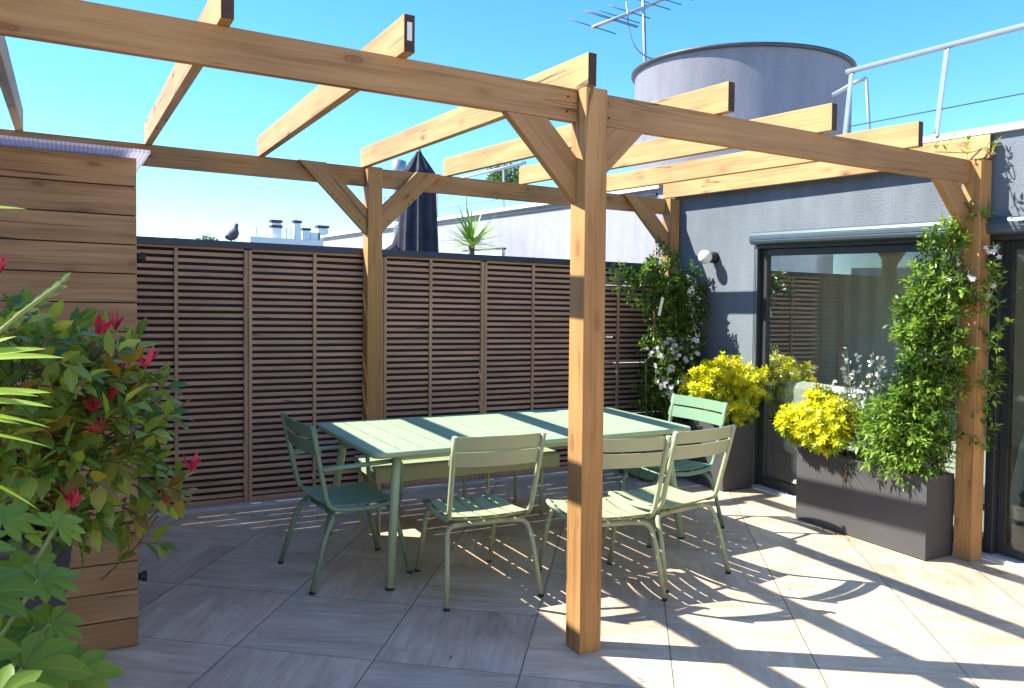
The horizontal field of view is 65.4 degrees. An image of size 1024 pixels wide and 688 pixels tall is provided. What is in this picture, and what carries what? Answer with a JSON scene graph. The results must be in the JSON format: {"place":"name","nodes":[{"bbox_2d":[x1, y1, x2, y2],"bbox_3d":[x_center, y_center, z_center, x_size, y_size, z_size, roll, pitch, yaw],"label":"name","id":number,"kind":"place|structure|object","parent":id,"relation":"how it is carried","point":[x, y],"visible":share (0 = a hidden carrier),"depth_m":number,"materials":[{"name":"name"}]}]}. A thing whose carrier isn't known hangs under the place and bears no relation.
{"place":"outdoors","nodes":[
{"label":"outdoors","id":0,"kind":"place"},
{"bbox_2d":[0,0,1023,241],"label":"sky","id":1,"kind":"structure","parent":0,"point":[65,90],"materials":[{"name":"blue"}]},
{"bbox_2d":[67,469,1023,687],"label":"terrace floor","id":2,"kind":"structure","parent":0,"point":[223,602],"depth_m":4.12,"materials":[{"name":"beige tile"}]},
{"bbox_2d":[0,501,75,627],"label":"plant pot","id":3,"kind":"object","parent":2,"relation":"on","point":[63,557],"visible":0.06,"depth_m":2.30,"materials":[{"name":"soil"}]},
{"bbox_2d":[0,253,200,580],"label":"red tipped shrub","id":4,"kind":"object","parent":3,"relation":"in","point":[77,426],"visible":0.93,"depth_m":2.27,"materials":[{"name":"green plant"}]},
{"bbox_2d":[0,135,149,651],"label":"wooden shed","id":5,"kind":"structure","parent":2,"relation":"on","point":[75,216],"depth_m":3.40,"materials":[{"name":"brown wood"}]},
{"bbox_2d":[278,412,412,594],"bbox_3d":[-0.941,0.847,4.534,0.630,0.890,0.567,-1,5,-33],"label":"dining armchair","id":6,"kind":"object","parent":2,"relation":"on","point":[325,498],"visible":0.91,"depth_m":4.46,"materials":[{"name":"green paint"}]},
{"bbox_2d":[146,469,613,517],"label":"kerb","id":7,"kind":"structure","parent":2,"relation":"on","point":[299,499],"depth_m":6.26,"materials":[{"name":"concrete"}]},
{"bbox_2d":[136,236,661,511],"bbox_3d":[-0.854,0.205,6.447,5.405,1.914,0.105,0,2,-29],"label":"slatted fence","id":8,"kind":"object","parent":2,"relation":"on","point":[238,397],"visible":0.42,"depth_m":6.12,"materials":[{"name":"wood"}]},
{"bbox_2d":[225,223,238,240],"bbox_3d":[-2.019,-0.808,5.754,0.077,0.140,0.144,1,2,10],"label":"pigeon","id":9,"kind":"object","parent":8,"relation":"on","point":[232,234],"visible":1,"depth_m":5.74,"materials":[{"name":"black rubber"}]},
{"bbox_2d":[354,447,560,536],"bbox_3d":[-0.368,1.005,5.669,1.420,0.468,0.429,0,2,-29],"label":"bench","id":10,"kind":"object","parent":2,"relation":"on","point":[426,468],"visible":0.6,"depth_m":5.43,"materials":[{"name":"green paint"}]},
{"bbox_2d":[415,431,546,611],"bbox_3d":[-0.197,0.881,4.367,0.567,0.890,0.630,0,4,-25],"label":"dining chair","id":11,"kind":"object","parent":2,"relation":"on","point":[493,502],"visible":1,"depth_m":4.18,"materials":[{"name":"green paint"}]},
{"bbox_2d":[0,0,993,654],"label":"pergola","id":12,"kind":"object","parent":2,"relation":"on","point":[586,150],"visible":0.96,"depth_m":4.01,"materials":[{"name":"brown wood"}]},
{"bbox_2d":[932,128,1001,158],"bbox_3d":[2.784,-1.232,4.919,0.528,0.162,0.136,0,2,-17],"label":"climber shoot","id":13,"kind":"object","parent":12,"relation":"on","point":[968,149],"visible":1,"depth_m":4.91,"materials":[{"name":"green plant"}]},
{"bbox_2d":[318,407,690,590],"bbox_3d":[-0.022,0.901,5.239,2.270,0.745,1.111,-1,5,-31],"label":"dining table","id":14,"kind":"object","parent":2,"relation":"on","point":[365,436],"visible":0.67,"depth_m":5.02,"materials":[{"name":"green paint"}]},
{"bbox_2d":[538,435,671,600],"bbox_3d":[0.480,0.899,4.406,0.567,0.890,0.630,0,4,-18],"label":"dining chair","id":15,"kind":"object","parent":2,"relation":"on","point":[613,504],"visible":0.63,"depth_m":4.25,"materials":[{"name":"green paint"}]},
{"bbox_2d":[619,416,689,481],"bbox_3d":[1.331,0.926,7.187,0.610,0.511,0.380,0,2,-29],"label":"planter box","id":16,"kind":"object","parent":2,"relation":"on","point":[685,421],"visible":0.12,"depth_m":7.05,"materials":[{"name":"metal"}]},
{"bbox_2d":[605,234,713,423],"bbox_3d":[1.294,-0.103,7.073,1.224,1.755,0.608,0,2,-29],"label":"climbing jasmine","id":17,"kind":"object","parent":16,"relation":"in","point":[667,366],"visible":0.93,"depth_m":7.06,"materials":[{"name":"green plant"}]},
{"bbox_2d":[658,297,663,315],"bbox_3d":[1.295,-0.327,6.938,0.069,0.167,0.002,0,2,-29],"label":"plant tag","id":18,"kind":"object","parent":17,"relation":"hanging from","point":[660,306],"visible":1,"depth_m":6.94,"materials":[{"name":"plastic"}]},
{"bbox_2d":[602,424,736,592],"bbox_3d":[0.897,0.890,4.727,0.567,0.890,0.630,-1,5,-37],"label":"dining chair","id":19,"kind":"object","parent":2,"relation":"on","point":[685,500],"visible":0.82,"depth_m":4.57,"materials":[{"name":"green paint"}]},
{"bbox_2d":[618,393,728,538],"bbox_3d":[1.103,0.835,5.635,0.630,0.890,0.567,-1,5,-34],"label":"dining armchair","id":20,"kind":"object","parent":2,"relation":"on","point":[693,467],"visible":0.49,"depth_m":5.63,"materials":[{"name":"green paint"}]},
{"bbox_2d":[689,417,752,490],"bbox_3d":[1.799,0.931,6.890,0.333,0.572,0.415,0,2,-29],"label":"planter box","id":21,"kind":"object","parent":2,"relation":"on","point":[738,472],"visible":0.43,"depth_m":6.74,"materials":[{"name":"metal"}]},
{"bbox_2d":[678,350,771,426],"bbox_3d":[1.791,0.384,6.696,0.809,0.652,0.598,0,2,-29],"label":"golden shrub","id":22,"kind":"object","parent":21,"relation":"in","point":[737,388],"visible":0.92,"depth_m":6.60,"materials":[{"name":"yellow plant"}]},
{"bbox_2d":[663,121,1023,570],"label":"house","id":23,"kind":"structure","parent":2,"relation":"on","point":[753,236],"depth_m":6.36,"materials":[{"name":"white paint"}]},
{"bbox_2d":[698,250,719,263],"bbox_3d":[1.751,-0.776,7.134,0.187,0.124,0.124,0,2,-29],"label":"wall lamp","id":24,"kind":"object","parent":23,"relation":"attached to","point":[705,256],"visible":1,"depth_m":7.09,"materials":[{"name":"white plastic"}]},
{"bbox_2d":[775,257,840,456],"bbox_3d":[2.836,0.145,7.836,0.020,2.008,0.870,0,2,-29],"label":"curtain","id":25,"kind":"object","parent":23,"relation":"hanging from","point":[808,319],"visible":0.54,"depth_m":7.75,"materials":[{"name":"grey fabric"}]},
{"bbox_2d":[784,380,888,483],"bbox_3d":[2.780,0.794,6.676,0.640,0.959,0.820,0,2,-29],"label":"armchair","id":26,"kind":"object","parent":23,"relation":"on","point":[794,391],"visible":0.13,"depth_m":6.74,"materials":[{"name":"white fabric"}]},
{"bbox_2d":[832,76,870,129],"bbox_3d":[2.950,-1.875,6.917,0.356,0.849,0.060,2,2,35],"label":"handrail end","id":27,"kind":"object","parent":23,"relation":"on","point":[855,82],"visible":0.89,"depth_m":6.83,"materials":[{"name":"grey metal"}]},
{"bbox_2d":[842,255,990,503],"bbox_3d":[3.438,0.233,6.824,0.020,2.033,1.430,0,2,-29],"label":"curtain","id":28,"kind":"object","parent":23,"relation":"hanging from","point":[873,287],"visible":0.23,"depth_m":7.13,"materials":[{"name":"grey fabric"}]},
{"bbox_2d":[843,23,1023,134],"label":"roof railing","id":29,"kind":"object","parent":23,"relation":"on","point":[945,47],"visible":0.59,"depth_m":5.55,"materials":[{"name":"grey metal"}]},
{"bbox_2d":[1009,428,1023,546],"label":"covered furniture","id":30,"kind":"object","parent":23,"relation":"in","point":[1016,527],"visible":0.8,"depth_m":5.42,"materials":[{"name":"grey fabric"}]},
{"bbox_2d":[796,446,953,559],"bbox_3d":[2.474,1.060,5.521,0.285,0.571,1.020,0,2,-29],"label":"planter box","id":31,"kind":"object","parent":2,"relation":"on","point":[916,521],"visible":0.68,"depth_m":5.31,"materials":[{"name":"concrete"}]},
{"bbox_2d":[773,383,876,458],"bbox_3d":[2.257,0.542,5.721,0.612,0.523,0.627,0,2,-29],"label":"golden shrub","id":32,"kind":"object","parent":31,"relation":"in","point":[815,421],"visible":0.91,"depth_m":5.61,"materials":[{"name":"yellow plant"}]},
{"bbox_2d":[828,347,898,463],"bbox_3d":[2.436,0.433,5.511,0.325,0.829,0.670,0,2,-29],"label":"white wand flower","id":33,"kind":"object","parent":31,"relation":"in","point":[855,395],"visible":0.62,"depth_m":5.51,"materials":[{"name":"grey plant"}]},
{"bbox_2d":[840,456,904,489],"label":"trailing grass","id":34,"kind":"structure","parent":31,"relation":"in","point":[844,474],"depth_m":5.50,"materials":[{"name":"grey plant"}]},
{"bbox_2d":[849,386,957,493],"bbox_3d":[2.555,0.613,5.238,0.520,0.691,0.707,0,2,-29],"label":"leafy plant","id":35,"kind":"object","parent":31,"relation":"in","point":[894,459],"visible":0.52,"depth_m":5.17,"materials":[{"name":"green plant"}]},
{"bbox_2d":[863,147,1014,476],"bbox_3d":[2.691,-0.149,5.095,0.602,2.169,0.838,-1,2,-42],"label":"climbing jasmine","id":36,"kind":"object","parent":31,"relation":"in","point":[927,393],"visible":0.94,"depth_m":5.03,"materials":[{"name":"green plant"}]},
{"bbox_3d":[-1.094,1.223,1.325,0.565,0.578,0.550,0,2,-29],"label":"planter box","id":37,"kind":"object","parent":2,"relation":"on","visible":0},
{"bbox_2d":[0,206,70,508],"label":"strap leaved plant","id":38,"kind":"object","parent":37,"relation":"in","point":[8,353],"visible":1,"depth_m":1.05,"materials":[{"name":"green plant"}]},
{"bbox_2d":[0,503,125,687],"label":"leaved plant","id":39,"kind":"object","parent":37,"relation":"in","point":[39,648],"visible":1,"depth_m":1.51,"materials":[{"name":"green plant"}]},
{"bbox_2d":[258,480,988,679],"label":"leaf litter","id":40,"kind":"object","parent":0,"point":[670,590],"visible":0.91,"depth_m":5.43,"materials":[{"name":"brown plant"}]},
{"label":"ground","id":41,"kind":"structure","parent":0,"visible":0},
{"bbox_2d":[196,234,217,239],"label":"tree","id":42,"kind":"object","parent":41,"relation":"on","point":[206,237],"visible":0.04,"depth_m":58.55,"materials":[{"name":"green plant"}]},
{"bbox_2d":[246,213,328,245],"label":"distant building","id":43,"kind":"structure","parent":41,"relation":"on","point":[308,236],"depth_m":42.65,"materials":[{"name":"white paint"}]},
{"bbox_2d":[485,161,522,206],"bbox_3d":[-0.274,2.439,19.395,1.034,13.726,1.216,0,2,-29],"label":"tree","id":44,"kind":"object","parent":41,"relation":"on","point":[498,176],"visible":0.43,"depth_m":18.96,"materials":[{"name":"green plant"}]},
{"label":"neighbour terrace floor","id":45,"kind":"structure","parent":0,"visible":0},
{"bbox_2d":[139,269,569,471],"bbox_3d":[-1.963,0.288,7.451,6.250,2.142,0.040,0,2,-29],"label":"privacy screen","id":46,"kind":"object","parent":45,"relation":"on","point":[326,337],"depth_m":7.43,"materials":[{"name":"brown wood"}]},
{"bbox_2d":[392,159,405,237],"bbox_3d":[-1.574,-0.713,11.051,0.200,3.674,0.200,0,2,-29],"label":"flue stack","id":47,"kind":"object","parent":45,"relation":"on","point":[398,164],"visible":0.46,"depth_m":10.93,"materials":[{"name":"grey metal"}]},
{"bbox_2d":[397,149,438,251],"bbox_3d":[-1.135,-0.558,9.582,0.611,3.614,0.600,0,2,-29],"label":"parasol","id":48,"kind":"object","parent":45,"relation":"on","point":[418,228],"visible":0.34,"depth_m":9.41,"materials":[{"name":"fabric"}]},
{"bbox_2d":[386,232,400,249],"bbox_3d":[-1.422,-0.665,9.532,0.899,1.411,0.480,0,2,-29],"label":"draped cover","id":49,"kind":"object","parent":48,"relation":"hanging from","point":[393,246],"visible":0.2,"depth_m":9.49,"materials":[{"name":"fabric"}]},
{"bbox_2d":[438,202,507,254],"bbox_3d":[-0.503,-0.254,9.788,1.061,2.993,1.072,0,2,-11],"label":"spiky plant","id":50,"kind":"object","parent":45,"relation":"on","point":[469,231],"visible":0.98,"depth_m":9.70,"materials":[{"name":"green plant"}]},
{"bbox_2d":[463,247,505,255],"bbox_3d":[-0.390,-0.594,10.687,0.040,1.408,1.200,0,2,-29],"label":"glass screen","id":51,"kind":"object","parent":45,"relation":"on","point":[501,252],"visible":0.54,"depth_m":10.45,"materials":[{"name":"glass"}]},
{"bbox_2d":[321,184,662,412],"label":"white house","id":52,"kind":"structure","parent":45,"relation":"on","point":[538,230],"depth_m":9.86,"materials":[{"name":"paint"}]},
{"bbox_2d":[382,161,525,217],"bbox_3d":[-1.182,-2.373,13.169,0.079,0.830,5.612,0,2,-29],"label":"roof railing","id":53,"kind":"object","parent":52,"relation":"on","point":[503,168],"visible":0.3,"depth_m":11.67,"materials":[{"name":"grey metal"}]},
{"bbox_2d":[631,42,856,169],"bbox_3d":[2.703,-2.356,9.513,2.560,1.812,2.560,0,2,-29],"label":"roof drum","id":54,"kind":"object","parent":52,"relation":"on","point":[770,78],"visible":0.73,"depth_m":8.36,"materials":[{"name":"metal"}]},
{"bbox_2d":[568,0,692,61],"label":"tv antenna","id":55,"kind":"object","parent":54,"relation":"on","point":[627,14],"visible":0.62,"depth_m":9.75,"materials":[{"name":"grey metal"}]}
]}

